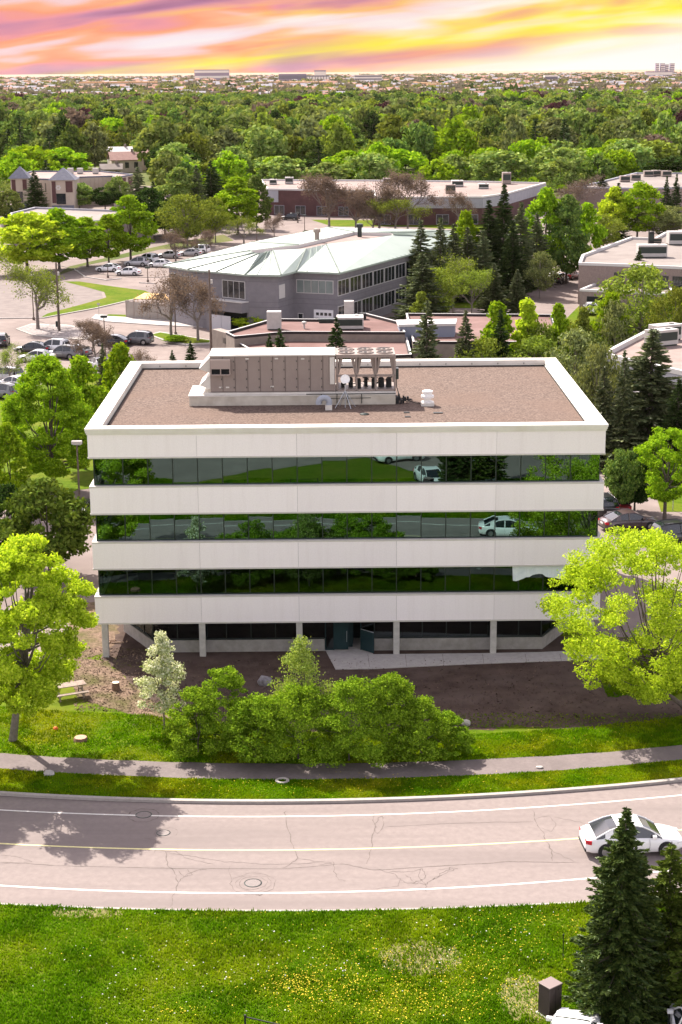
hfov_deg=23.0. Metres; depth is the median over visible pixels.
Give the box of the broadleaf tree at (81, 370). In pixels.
[47,354,109,468]
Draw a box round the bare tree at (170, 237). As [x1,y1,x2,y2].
[159,227,196,260]
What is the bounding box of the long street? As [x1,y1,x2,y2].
[208,217,331,249]
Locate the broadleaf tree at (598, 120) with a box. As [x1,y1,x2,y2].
[578,112,607,148]
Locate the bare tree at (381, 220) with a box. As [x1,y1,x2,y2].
[353,207,393,227]
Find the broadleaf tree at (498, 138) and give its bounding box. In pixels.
[487,136,527,157]
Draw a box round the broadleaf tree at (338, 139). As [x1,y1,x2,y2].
[315,121,358,165]
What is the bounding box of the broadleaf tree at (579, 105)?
[576,101,584,108]
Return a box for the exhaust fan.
[421,389,433,406]
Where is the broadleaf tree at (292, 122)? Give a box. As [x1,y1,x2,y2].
[286,117,308,150]
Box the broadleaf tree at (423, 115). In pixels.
[406,108,444,141]
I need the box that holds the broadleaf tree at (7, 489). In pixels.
[0,482,32,545]
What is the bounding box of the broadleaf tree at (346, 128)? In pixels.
[331,117,354,149]
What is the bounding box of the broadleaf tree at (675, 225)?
[657,205,681,230]
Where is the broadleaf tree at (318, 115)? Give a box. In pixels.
[307,109,334,125]
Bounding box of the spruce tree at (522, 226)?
[510,202,537,290]
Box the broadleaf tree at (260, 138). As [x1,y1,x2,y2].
[236,123,290,160]
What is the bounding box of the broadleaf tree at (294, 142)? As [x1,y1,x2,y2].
[270,134,309,168]
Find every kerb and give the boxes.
[0,299,135,318]
[0,777,681,803]
[74,268,121,279]
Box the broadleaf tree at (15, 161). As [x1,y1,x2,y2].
[0,150,38,188]
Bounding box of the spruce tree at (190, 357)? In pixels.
[185,340,197,360]
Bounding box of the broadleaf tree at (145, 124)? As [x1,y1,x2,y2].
[129,121,149,137]
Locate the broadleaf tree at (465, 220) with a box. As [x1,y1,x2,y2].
[448,209,479,259]
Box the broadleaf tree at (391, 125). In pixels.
[375,113,411,147]
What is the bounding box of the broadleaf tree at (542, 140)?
[532,136,553,165]
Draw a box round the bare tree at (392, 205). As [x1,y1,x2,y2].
[365,197,434,228]
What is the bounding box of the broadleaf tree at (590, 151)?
[579,147,604,174]
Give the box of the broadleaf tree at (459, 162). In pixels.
[434,154,474,180]
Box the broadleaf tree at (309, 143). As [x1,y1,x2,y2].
[292,136,325,168]
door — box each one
[298,313,302,318]
[314,309,332,318]
[334,622,347,648]
[361,629,373,652]
[587,296,602,309]
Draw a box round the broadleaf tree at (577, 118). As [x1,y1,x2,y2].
[561,106,594,148]
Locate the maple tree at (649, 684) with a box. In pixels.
[536,525,681,709]
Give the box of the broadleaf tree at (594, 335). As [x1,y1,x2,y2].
[571,329,608,376]
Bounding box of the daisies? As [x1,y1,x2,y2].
[31,907,553,1023]
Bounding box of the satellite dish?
[335,375,355,407]
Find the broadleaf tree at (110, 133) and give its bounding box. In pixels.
[77,119,120,163]
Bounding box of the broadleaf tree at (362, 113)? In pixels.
[352,106,376,133]
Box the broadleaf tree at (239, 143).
[229,140,262,159]
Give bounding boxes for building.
[8,166,132,208]
[10,207,153,245]
[79,81,157,86]
[84,358,608,657]
[194,70,229,79]
[212,313,552,358]
[256,81,330,84]
[261,179,545,224]
[279,74,306,80]
[307,75,328,79]
[314,70,325,74]
[354,75,381,81]
[543,75,557,79]
[576,172,681,211]
[578,232,681,312]
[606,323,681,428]
[645,71,672,77]
[655,63,658,70]
[660,63,664,70]
[669,63,674,73]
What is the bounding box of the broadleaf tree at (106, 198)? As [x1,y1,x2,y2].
[88,187,123,208]
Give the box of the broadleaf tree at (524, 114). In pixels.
[518,109,529,120]
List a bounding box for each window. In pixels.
[17,192,22,201]
[56,194,65,203]
[93,459,122,485]
[95,515,124,540]
[98,570,126,595]
[122,458,147,484]
[124,515,149,540]
[126,570,151,594]
[134,624,143,632]
[143,624,154,639]
[147,458,172,484]
[149,514,173,540]
[151,570,175,594]
[152,624,176,639]
[171,275,189,290]
[172,458,196,484]
[174,514,198,540]
[176,569,200,594]
[177,624,198,639]
[197,458,221,484]
[198,514,223,539]
[200,569,224,594]
[205,623,225,639]
[222,279,233,298]
[222,458,246,483]
[223,514,247,539]
[225,569,249,593]
[226,623,250,639]
[233,281,245,299]
[247,457,271,483]
[248,514,272,539]
[249,569,273,593]
[250,623,274,639]
[271,457,296,483]
[273,513,297,539]
[274,205,283,213]
[274,568,297,593]
[275,623,295,638]
[295,206,305,214]
[296,279,303,292]
[296,457,321,483]
[297,513,321,538]
[298,568,322,593]
[302,623,324,638]
[303,280,311,292]
[311,280,318,293]
[317,206,326,215]
[318,280,325,293]
[321,457,345,483]
[322,513,346,538]
[323,568,346,593]
[325,280,333,293]
[338,207,348,215]
[338,278,349,295]
[338,305,343,314]
[346,457,370,482]
[347,513,370,538]
[347,568,371,592]
[350,274,360,292]
[354,300,360,313]
[362,271,372,288]
[362,296,372,312]
[371,456,395,482]
[371,513,395,538]
[371,568,395,592]
[373,268,383,285]
[373,293,383,310]
[374,622,392,637]
[380,215,390,224]
[384,265,394,282]
[384,289,394,306]
[395,262,404,278]
[395,287,404,303]
[396,456,420,482]
[396,512,420,538]
[396,567,419,592]
[400,622,421,637]
[406,262,409,275]
[408,215,419,223]
[420,567,444,592]
[421,456,445,482]
[421,512,444,537]
[422,621,445,637]
[436,214,448,223]
[445,512,469,537]
[445,567,468,591]
[446,456,470,481]
[446,621,469,637]
[469,567,493,591]
[470,455,495,481]
[470,512,494,537]
[470,621,489,636]
[471,214,477,223]
[493,567,517,591]
[494,511,518,537]
[495,455,520,481]
[497,621,517,636]
[518,574,541,591]
[518,620,542,636]
[519,511,543,536]
[520,455,544,481]
[540,620,550,636]
[542,566,566,591]
[543,511,568,536]
[545,455,569,481]
[550,620,557,629]
[567,566,594,590]
[568,511,596,536]
[570,455,599,480]
[596,511,597,536]
[614,272,624,285]
[658,276,668,288]
[672,276,681,290]
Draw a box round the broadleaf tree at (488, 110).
[483,105,501,121]
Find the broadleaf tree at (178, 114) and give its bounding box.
[167,108,185,121]
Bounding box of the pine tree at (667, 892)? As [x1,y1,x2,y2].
[641,842,681,1003]
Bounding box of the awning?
[134,293,168,301]
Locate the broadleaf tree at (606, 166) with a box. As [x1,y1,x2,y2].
[578,152,617,183]
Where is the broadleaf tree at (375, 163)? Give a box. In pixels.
[339,151,399,179]
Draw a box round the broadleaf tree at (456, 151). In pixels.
[438,149,469,170]
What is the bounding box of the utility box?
[536,976,562,1018]
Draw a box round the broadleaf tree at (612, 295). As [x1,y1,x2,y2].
[589,291,631,347]
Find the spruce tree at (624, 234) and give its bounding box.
[609,183,631,240]
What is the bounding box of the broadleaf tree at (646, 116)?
[633,108,657,131]
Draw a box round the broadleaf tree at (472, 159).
[466,149,515,175]
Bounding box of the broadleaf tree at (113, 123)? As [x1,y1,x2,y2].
[99,116,129,146]
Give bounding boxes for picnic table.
[57,680,88,701]
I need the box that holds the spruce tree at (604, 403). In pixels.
[593,366,616,469]
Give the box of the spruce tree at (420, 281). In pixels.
[387,251,456,319]
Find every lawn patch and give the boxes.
[0,373,115,491]
[42,281,148,316]
[54,235,233,276]
[107,314,125,316]
[153,332,209,342]
[313,220,532,229]
[451,268,552,307]
[565,306,681,511]
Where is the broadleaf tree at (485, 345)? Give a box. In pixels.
[449,335,513,358]
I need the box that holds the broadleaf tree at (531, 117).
[525,114,552,140]
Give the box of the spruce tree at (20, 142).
[14,119,27,145]
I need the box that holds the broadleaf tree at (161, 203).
[155,200,195,239]
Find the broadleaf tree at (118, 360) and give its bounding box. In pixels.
[99,341,135,405]
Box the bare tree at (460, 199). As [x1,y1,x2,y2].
[435,185,477,227]
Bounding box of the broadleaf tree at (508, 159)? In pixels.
[469,149,538,180]
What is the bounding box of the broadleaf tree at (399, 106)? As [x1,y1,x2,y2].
[391,104,412,111]
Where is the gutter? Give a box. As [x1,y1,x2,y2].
[0,900,590,910]
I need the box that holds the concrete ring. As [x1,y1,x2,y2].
[275,777,288,784]
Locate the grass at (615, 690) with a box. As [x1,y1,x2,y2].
[599,664,681,696]
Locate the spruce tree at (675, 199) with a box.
[669,174,681,230]
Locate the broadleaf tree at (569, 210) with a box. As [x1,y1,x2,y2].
[544,194,591,283]
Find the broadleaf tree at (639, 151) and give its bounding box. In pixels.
[604,137,656,172]
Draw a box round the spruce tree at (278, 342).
[272,328,288,347]
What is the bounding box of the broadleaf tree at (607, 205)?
[597,186,627,240]
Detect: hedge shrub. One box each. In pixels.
[160,684,235,758]
[189,665,259,755]
[218,691,301,761]
[242,681,351,766]
[299,675,393,768]
[343,671,427,760]
[386,695,461,762]
[420,710,476,759]
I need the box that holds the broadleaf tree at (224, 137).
[204,124,244,160]
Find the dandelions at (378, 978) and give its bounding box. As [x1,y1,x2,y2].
[60,911,577,1023]
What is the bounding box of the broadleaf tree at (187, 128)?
[178,124,206,161]
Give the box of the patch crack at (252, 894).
[229,873,275,894]
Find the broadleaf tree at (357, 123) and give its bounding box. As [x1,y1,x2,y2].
[350,119,367,138]
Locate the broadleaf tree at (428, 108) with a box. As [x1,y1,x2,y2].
[415,105,441,116]
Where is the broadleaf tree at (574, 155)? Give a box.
[537,146,586,176]
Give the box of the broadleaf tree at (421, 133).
[399,120,434,169]
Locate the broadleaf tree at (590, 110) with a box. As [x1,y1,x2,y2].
[576,107,607,134]
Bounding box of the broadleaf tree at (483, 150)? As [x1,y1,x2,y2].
[469,146,512,169]
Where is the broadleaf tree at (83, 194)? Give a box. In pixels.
[76,182,94,208]
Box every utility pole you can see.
[55,262,60,330]
[208,269,212,351]
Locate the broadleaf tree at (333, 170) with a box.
[301,161,350,179]
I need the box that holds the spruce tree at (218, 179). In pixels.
[204,167,227,224]
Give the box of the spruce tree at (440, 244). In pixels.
[428,218,459,305]
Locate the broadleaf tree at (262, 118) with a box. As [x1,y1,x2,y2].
[253,112,277,129]
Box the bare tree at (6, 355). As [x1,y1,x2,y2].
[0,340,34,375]
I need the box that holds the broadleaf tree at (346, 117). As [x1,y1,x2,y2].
[335,112,351,121]
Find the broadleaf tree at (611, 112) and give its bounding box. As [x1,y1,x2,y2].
[599,105,622,120]
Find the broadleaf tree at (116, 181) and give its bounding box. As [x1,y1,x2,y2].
[104,175,129,205]
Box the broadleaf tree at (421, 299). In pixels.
[409,291,431,312]
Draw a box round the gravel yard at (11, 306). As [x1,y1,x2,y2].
[0,280,102,317]
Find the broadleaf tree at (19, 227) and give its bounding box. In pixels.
[0,211,75,272]
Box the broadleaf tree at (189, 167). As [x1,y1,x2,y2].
[159,152,194,184]
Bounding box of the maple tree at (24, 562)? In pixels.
[0,533,98,741]
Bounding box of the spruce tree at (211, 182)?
[201,160,226,226]
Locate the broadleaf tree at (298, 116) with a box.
[293,113,305,121]
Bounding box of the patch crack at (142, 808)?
[128,808,158,821]
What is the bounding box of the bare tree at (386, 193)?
[344,177,407,227]
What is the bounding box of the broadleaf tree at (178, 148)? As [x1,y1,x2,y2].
[149,142,199,166]
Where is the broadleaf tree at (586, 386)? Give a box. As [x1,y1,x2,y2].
[570,341,623,415]
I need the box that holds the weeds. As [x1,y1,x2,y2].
[374,712,681,727]
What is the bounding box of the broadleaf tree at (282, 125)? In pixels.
[264,118,296,155]
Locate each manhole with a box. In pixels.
[135,811,151,817]
[156,830,169,835]
[244,879,261,886]
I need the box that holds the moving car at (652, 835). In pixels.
[578,814,681,857]
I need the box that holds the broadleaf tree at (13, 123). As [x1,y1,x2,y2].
[0,112,28,135]
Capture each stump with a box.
[73,735,87,742]
[111,681,119,690]
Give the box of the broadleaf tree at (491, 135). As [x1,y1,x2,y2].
[479,132,497,139]
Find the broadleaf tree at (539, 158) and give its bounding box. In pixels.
[532,139,587,171]
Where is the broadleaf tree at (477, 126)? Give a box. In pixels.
[470,116,488,138]
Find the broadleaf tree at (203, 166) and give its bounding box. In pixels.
[199,157,219,179]
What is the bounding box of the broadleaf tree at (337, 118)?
[319,114,354,138]
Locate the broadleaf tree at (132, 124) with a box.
[114,114,145,146]
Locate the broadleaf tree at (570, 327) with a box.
[543,319,600,383]
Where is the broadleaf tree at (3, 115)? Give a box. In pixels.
[0,106,10,121]
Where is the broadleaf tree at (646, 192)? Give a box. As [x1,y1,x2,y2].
[614,181,666,236]
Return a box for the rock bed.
[18,324,91,337]
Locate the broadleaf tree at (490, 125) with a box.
[478,114,509,145]
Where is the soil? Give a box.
[101,624,681,731]
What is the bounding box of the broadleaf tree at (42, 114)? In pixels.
[25,109,50,120]
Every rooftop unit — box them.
[77,168,82,173]
[92,168,98,173]
[188,347,420,405]
[267,310,281,329]
[269,179,276,184]
[285,177,293,183]
[318,318,333,322]
[337,314,363,329]
[344,300,353,314]
[445,184,455,193]
[451,180,463,186]
[478,183,488,188]
[502,172,510,183]
[619,175,629,181]
[630,174,640,180]
[636,244,667,257]
[643,170,653,176]
[644,327,678,346]
[648,231,653,243]
[648,322,681,339]
[652,170,660,175]
[654,238,661,242]
[661,170,671,176]
[666,231,681,244]
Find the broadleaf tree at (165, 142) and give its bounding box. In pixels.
[145,137,173,170]
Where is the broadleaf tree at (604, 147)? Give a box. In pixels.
[594,138,638,161]
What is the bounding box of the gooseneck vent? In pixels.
[316,395,331,409]
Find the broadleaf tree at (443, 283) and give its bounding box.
[406,267,469,311]
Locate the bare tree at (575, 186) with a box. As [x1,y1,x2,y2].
[555,173,607,202]
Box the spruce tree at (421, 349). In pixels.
[409,300,442,358]
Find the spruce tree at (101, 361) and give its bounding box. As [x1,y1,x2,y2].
[95,343,107,385]
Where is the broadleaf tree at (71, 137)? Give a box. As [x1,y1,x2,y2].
[53,122,92,167]
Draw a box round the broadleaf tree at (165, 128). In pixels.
[133,115,181,163]
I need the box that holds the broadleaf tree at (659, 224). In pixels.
[631,202,681,231]
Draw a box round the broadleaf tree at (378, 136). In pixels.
[372,133,423,148]
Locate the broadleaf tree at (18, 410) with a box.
[0,351,94,493]
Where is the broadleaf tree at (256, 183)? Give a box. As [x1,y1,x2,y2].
[240,175,273,225]
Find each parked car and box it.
[0,332,9,346]
[0,366,23,379]
[0,375,20,382]
[0,381,17,399]
[14,341,49,353]
[19,349,55,362]
[44,338,69,349]
[49,344,81,359]
[77,344,92,355]
[79,498,89,510]
[88,357,106,369]
[95,263,121,271]
[95,334,130,345]
[115,266,141,275]
[124,256,149,266]
[126,330,153,344]
[141,253,158,262]
[147,259,171,267]
[158,250,181,258]
[179,248,202,255]
[193,244,210,253]
[281,213,299,220]
[546,1007,602,1023]
[551,273,568,283]
[564,271,578,279]
[583,302,597,314]
[598,491,619,516]
[598,509,658,532]
[612,494,631,508]
[649,518,681,542]
[667,999,681,1023]
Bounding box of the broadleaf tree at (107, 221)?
[89,214,130,262]
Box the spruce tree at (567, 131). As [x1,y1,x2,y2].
[564,125,570,140]
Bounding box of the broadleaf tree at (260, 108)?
[248,105,269,130]
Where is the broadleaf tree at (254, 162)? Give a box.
[246,156,268,174]
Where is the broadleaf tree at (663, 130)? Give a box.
[651,108,675,134]
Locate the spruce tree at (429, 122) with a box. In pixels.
[427,119,436,175]
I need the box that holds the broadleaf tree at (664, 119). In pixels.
[651,111,676,146]
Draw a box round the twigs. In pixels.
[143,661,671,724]
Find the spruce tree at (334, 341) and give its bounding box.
[326,317,347,358]
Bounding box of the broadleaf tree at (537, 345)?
[505,335,569,358]
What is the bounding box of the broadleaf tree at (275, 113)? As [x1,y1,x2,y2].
[268,109,283,119]
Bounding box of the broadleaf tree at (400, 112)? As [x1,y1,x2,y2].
[396,108,408,116]
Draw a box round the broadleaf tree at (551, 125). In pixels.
[536,116,579,147]
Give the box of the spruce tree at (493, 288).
[474,263,508,313]
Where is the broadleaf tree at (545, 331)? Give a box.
[520,319,559,357]
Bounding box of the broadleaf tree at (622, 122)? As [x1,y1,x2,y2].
[600,116,645,143]
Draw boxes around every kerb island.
[16,323,88,339]
[91,314,202,327]
[153,331,209,345]
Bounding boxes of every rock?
[44,770,53,775]
[257,675,271,685]
[462,719,470,725]
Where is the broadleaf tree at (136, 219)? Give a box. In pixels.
[107,194,159,259]
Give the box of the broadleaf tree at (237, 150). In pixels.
[216,146,252,172]
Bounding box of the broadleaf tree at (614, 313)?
[595,298,634,347]
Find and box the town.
[0,72,681,95]
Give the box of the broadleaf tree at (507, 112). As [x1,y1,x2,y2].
[499,108,527,121]
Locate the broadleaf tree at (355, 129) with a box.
[341,118,364,139]
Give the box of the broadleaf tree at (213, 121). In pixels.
[201,115,222,154]
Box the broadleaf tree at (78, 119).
[62,109,92,127]
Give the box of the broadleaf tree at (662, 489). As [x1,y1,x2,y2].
[633,426,681,519]
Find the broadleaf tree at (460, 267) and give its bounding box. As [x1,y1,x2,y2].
[433,249,480,312]
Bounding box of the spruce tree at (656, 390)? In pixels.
[600,328,681,474]
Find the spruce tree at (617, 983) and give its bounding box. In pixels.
[562,806,677,1023]
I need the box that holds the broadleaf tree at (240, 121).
[232,116,249,129]
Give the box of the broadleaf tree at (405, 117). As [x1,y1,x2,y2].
[401,111,413,121]
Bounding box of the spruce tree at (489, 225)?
[473,200,504,286]
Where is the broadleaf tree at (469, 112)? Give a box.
[454,104,483,121]
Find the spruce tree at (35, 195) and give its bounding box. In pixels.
[20,170,51,209]
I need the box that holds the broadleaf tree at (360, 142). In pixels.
[354,138,369,151]
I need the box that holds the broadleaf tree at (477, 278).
[446,266,494,313]
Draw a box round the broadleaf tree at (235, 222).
[219,214,263,243]
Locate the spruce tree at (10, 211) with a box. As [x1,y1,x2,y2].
[0,207,13,226]
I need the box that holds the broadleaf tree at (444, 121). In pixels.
[440,108,457,127]
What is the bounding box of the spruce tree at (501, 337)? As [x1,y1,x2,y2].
[490,309,510,357]
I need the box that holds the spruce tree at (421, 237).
[405,220,436,304]
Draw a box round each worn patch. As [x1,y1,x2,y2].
[47,908,122,917]
[378,938,461,975]
[498,974,542,1022]
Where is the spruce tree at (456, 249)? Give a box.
[444,223,474,302]
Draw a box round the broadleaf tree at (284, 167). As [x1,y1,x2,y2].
[252,155,308,178]
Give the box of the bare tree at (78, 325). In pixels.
[73,319,109,349]
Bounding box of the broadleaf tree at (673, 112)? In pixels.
[669,108,676,115]
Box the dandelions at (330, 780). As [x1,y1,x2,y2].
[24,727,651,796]
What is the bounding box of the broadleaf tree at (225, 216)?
[198,196,232,242]
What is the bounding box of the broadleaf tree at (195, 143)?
[173,130,210,169]
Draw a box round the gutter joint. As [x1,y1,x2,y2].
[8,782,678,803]
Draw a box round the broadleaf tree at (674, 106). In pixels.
[656,101,681,114]
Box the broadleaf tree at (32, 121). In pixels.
[22,116,47,130]
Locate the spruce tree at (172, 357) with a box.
[169,350,175,360]
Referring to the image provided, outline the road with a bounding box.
[0,782,681,909]
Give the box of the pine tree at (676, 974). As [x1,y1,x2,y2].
[664,921,681,1021]
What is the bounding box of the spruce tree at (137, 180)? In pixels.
[125,167,146,202]
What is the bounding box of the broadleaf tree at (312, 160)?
[301,154,341,171]
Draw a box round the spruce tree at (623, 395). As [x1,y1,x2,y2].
[600,350,641,472]
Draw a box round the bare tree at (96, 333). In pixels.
[66,323,116,356]
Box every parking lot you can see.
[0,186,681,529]
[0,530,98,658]
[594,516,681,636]
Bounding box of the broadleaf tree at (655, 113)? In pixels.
[634,108,659,118]
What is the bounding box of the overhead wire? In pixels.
[59,265,205,277]
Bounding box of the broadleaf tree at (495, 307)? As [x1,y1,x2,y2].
[474,300,514,357]
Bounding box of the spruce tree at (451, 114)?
[447,106,454,126]
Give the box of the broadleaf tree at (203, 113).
[181,107,208,117]
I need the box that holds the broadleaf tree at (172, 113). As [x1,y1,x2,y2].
[165,107,185,123]
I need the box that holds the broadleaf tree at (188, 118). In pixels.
[182,112,197,121]
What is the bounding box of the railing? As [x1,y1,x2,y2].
[244,1014,276,1023]
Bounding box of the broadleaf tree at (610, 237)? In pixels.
[590,213,627,245]
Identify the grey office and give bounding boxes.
[163,223,456,330]
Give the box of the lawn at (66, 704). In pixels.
[0,620,681,1023]
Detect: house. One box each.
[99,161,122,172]
[107,144,132,162]
[107,149,142,172]
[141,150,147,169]
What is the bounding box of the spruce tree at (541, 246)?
[527,214,555,288]
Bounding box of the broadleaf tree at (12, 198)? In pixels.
[0,189,24,217]
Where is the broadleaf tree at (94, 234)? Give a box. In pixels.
[66,216,107,266]
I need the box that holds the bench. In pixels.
[109,640,127,642]
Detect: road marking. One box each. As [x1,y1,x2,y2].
[0,795,681,816]
[0,829,681,850]
[0,870,668,893]
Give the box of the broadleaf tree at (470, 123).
[464,117,477,128]
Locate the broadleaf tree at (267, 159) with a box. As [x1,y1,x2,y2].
[255,156,277,173]
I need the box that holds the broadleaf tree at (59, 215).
[28,207,92,268]
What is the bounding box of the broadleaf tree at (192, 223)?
[154,193,220,245]
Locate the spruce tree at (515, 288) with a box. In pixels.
[505,269,527,313]
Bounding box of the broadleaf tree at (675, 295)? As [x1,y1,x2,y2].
[643,284,681,323]
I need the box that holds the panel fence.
[125,300,169,319]
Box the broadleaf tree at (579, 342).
[544,326,612,383]
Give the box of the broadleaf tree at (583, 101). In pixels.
[573,99,592,108]
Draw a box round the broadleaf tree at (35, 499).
[0,476,95,570]
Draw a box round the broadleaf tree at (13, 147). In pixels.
[0,145,16,159]
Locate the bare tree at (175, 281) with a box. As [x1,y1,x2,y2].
[135,264,196,334]
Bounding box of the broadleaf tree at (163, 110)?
[154,106,171,115]
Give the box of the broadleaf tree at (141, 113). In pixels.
[127,105,152,121]
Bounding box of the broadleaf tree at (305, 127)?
[292,115,326,158]
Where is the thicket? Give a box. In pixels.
[0,168,680,190]
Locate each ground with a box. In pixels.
[0,149,681,197]
[61,602,169,718]
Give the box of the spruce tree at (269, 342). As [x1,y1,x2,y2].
[265,333,273,347]
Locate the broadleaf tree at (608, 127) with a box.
[592,120,622,145]
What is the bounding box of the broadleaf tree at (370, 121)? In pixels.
[356,110,381,140]
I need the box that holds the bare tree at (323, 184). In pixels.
[296,173,373,226]
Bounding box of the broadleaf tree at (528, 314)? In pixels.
[509,297,543,354]
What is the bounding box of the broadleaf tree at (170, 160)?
[146,149,187,186]
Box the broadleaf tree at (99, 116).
[89,111,117,138]
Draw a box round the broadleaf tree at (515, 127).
[496,113,529,170]
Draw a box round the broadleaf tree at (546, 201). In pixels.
[522,186,573,268]
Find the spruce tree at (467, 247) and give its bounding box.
[455,227,480,300]
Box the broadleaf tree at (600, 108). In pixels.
[596,103,610,112]
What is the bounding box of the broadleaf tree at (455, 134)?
[430,117,479,158]
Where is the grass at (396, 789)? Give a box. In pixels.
[0,759,681,798]
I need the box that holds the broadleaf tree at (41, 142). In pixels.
[25,138,62,164]
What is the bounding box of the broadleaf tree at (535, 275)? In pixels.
[522,251,559,298]
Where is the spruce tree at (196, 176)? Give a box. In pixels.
[185,165,211,229]
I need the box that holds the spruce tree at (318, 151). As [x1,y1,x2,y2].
[310,140,324,166]
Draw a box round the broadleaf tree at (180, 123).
[159,121,209,147]
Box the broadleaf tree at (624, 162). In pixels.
[599,148,638,176]
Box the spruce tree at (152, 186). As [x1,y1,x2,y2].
[146,182,154,210]
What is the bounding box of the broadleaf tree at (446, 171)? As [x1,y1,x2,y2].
[414,157,459,179]
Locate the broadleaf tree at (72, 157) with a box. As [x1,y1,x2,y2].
[44,146,92,170]
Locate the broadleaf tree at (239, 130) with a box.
[233,128,246,136]
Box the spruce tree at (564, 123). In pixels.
[558,119,571,142]
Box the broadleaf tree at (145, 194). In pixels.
[125,186,168,228]
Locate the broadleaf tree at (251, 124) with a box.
[248,113,275,126]
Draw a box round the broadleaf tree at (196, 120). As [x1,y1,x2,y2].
[186,112,214,136]
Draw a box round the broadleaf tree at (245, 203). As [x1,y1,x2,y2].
[213,176,260,234]
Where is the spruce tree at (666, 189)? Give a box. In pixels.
[654,176,672,234]
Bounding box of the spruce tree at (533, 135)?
[528,119,541,157]
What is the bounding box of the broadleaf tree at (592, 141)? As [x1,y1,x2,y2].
[573,134,603,148]
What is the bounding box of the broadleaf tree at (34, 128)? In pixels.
[31,118,46,140]
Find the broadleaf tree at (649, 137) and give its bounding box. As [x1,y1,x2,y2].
[643,133,675,147]
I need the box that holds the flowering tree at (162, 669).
[133,631,188,729]
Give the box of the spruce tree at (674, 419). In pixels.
[654,377,681,476]
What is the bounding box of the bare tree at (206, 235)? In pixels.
[191,229,216,253]
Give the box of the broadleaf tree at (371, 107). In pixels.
[350,105,381,123]
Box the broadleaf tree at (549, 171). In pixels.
[534,157,581,189]
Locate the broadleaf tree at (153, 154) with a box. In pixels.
[146,145,204,166]
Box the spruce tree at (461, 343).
[452,310,477,358]
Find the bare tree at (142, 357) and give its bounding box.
[117,345,155,375]
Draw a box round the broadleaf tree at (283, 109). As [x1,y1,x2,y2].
[277,103,293,117]
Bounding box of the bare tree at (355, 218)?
[321,181,379,227]
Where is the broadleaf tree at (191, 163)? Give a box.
[176,159,200,174]
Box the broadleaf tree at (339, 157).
[321,150,366,179]
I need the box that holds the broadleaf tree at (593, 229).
[565,202,607,260]
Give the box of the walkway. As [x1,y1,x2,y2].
[326,639,670,669]
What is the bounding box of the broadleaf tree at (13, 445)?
[0,421,32,492]
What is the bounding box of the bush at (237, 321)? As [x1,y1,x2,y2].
[231,317,265,327]
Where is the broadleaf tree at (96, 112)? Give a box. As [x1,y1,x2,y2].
[88,109,101,120]
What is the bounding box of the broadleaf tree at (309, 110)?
[291,104,315,117]
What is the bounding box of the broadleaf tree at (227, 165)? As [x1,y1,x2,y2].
[209,150,251,185]
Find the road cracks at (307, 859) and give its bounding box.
[1,811,583,901]
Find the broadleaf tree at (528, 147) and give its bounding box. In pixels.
[508,139,549,174]
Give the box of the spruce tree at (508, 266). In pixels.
[497,220,533,297]
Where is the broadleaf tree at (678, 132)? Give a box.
[668,121,681,149]
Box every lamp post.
[29,274,34,319]
[71,440,81,495]
[100,315,106,353]
[172,273,176,333]
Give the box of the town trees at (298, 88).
[0,71,681,97]
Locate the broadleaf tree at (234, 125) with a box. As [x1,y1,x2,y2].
[217,122,244,130]
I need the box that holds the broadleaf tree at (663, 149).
[637,138,679,159]
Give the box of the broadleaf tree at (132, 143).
[129,124,179,146]
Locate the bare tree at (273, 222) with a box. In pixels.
[264,212,284,237]
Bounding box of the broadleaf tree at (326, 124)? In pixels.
[322,115,336,135]
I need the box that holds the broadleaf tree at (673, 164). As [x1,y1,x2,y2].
[639,155,681,172]
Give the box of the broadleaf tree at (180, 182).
[149,166,208,209]
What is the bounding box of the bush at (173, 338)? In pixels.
[161,335,188,341]
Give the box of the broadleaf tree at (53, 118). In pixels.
[37,113,69,146]
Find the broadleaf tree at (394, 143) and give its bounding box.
[376,136,409,164]
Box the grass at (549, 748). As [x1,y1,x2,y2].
[0,706,681,763]
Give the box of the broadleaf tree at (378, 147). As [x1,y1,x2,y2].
[357,142,400,176]
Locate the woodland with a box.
[0,86,681,132]
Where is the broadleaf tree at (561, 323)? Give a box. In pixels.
[543,302,573,361]
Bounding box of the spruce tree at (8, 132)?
[1,129,11,156]
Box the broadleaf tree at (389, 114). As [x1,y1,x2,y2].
[375,112,405,139]
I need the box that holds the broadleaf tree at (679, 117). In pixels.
[675,109,681,124]
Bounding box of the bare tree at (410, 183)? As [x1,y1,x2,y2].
[385,167,440,228]
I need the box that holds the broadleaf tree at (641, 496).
[603,451,655,510]
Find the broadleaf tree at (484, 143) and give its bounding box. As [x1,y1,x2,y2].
[467,138,500,158]
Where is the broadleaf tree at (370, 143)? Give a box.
[358,139,384,151]
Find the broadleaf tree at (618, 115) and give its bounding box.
[614,114,627,118]

